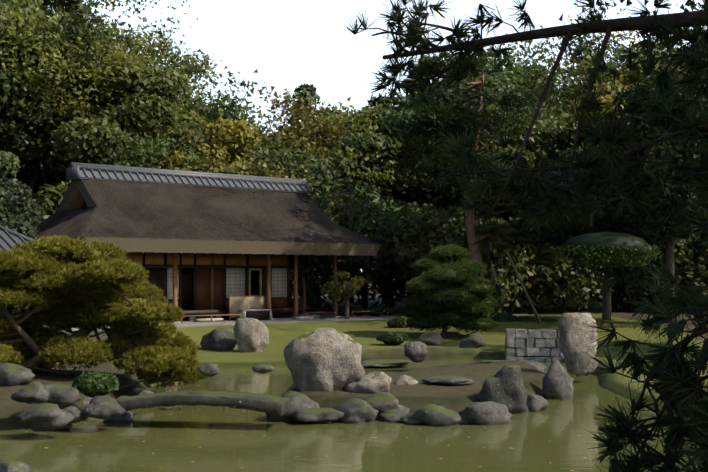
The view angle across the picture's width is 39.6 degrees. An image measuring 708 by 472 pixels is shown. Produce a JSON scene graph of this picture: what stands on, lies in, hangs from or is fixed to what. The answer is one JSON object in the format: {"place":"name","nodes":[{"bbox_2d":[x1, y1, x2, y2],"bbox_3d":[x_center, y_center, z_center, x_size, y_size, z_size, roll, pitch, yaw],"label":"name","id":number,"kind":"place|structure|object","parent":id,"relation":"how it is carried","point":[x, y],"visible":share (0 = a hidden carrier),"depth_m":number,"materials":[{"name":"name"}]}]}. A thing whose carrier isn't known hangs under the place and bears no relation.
{"place":"outdoors","nodes":[
{"label":"outdoors","id":0,"kind":"place"},
{"bbox_2d":[0,360,700,471],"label":"pond water","id":1,"kind":"structure","parent":0,"point":[178,438],"depth_m":12.85,"materials":[{"name":"green liquid"}]},
{"bbox_2d":[117,390,290,415],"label":"stone bridge","id":2,"kind":"structure","parent":1,"relation":"on","point":[280,406],"depth_m":13.88,"materials":[{"name":"grey stone"}]},
{"bbox_2d":[0,328,597,471],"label":"rocks","id":3,"kind":"object","parent":1,"relation":"on","point":[503,385],"depth_m":14.63,"materials":[{"name":"grey stone"}]},
{"bbox_2d":[0,275,707,429],"bbox_3d":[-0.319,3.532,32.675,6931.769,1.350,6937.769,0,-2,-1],"label":"ground","id":4,"kind":"structure","parent":0,"point":[365,330],"depth_m":24.48,"materials":[{"name":"green plant"}]},
{"bbox_2d":[0,162,388,322],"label":"tea house","id":5,"kind":"structure","parent":4,"relation":"on","point":[200,245],"depth_m":33.62,"materials":[{"name":"brown wood"}]},
{"bbox_2d":[0,0,707,471],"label":"tree","id":6,"kind":"object","parent":4,"relation":"on","point":[136,112],"depth_m":41.03,"materials":[{"name":"green plant"}]},
{"bbox_2d":[0,0,707,471],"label":"pine needles","id":7,"kind":"object","parent":6,"relation":"attached to","point":[80,278],"visible":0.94,"depth_m":5.80,"materials":[{"name":"green plant"}]},
{"bbox_2d":[233,312,597,393],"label":"boulders","id":8,"kind":"object","parent":4,"relation":"on","point":[326,359],"visible":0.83,"depth_m":16.04,"materials":[{"name":"grey stone"}]},
{"bbox_2d":[505,328,564,361],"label":"stone wall","id":9,"kind":"structure","parent":4,"relation":"on","point":[541,344],"depth_m":24.70,"materials":[{"name":"grey stone"}]},
{"bbox_2d":[47,0,706,274],"label":"sky","id":10,"kind":"structure","parent":0,"point":[291,44],"materials":[{"name":"white"}]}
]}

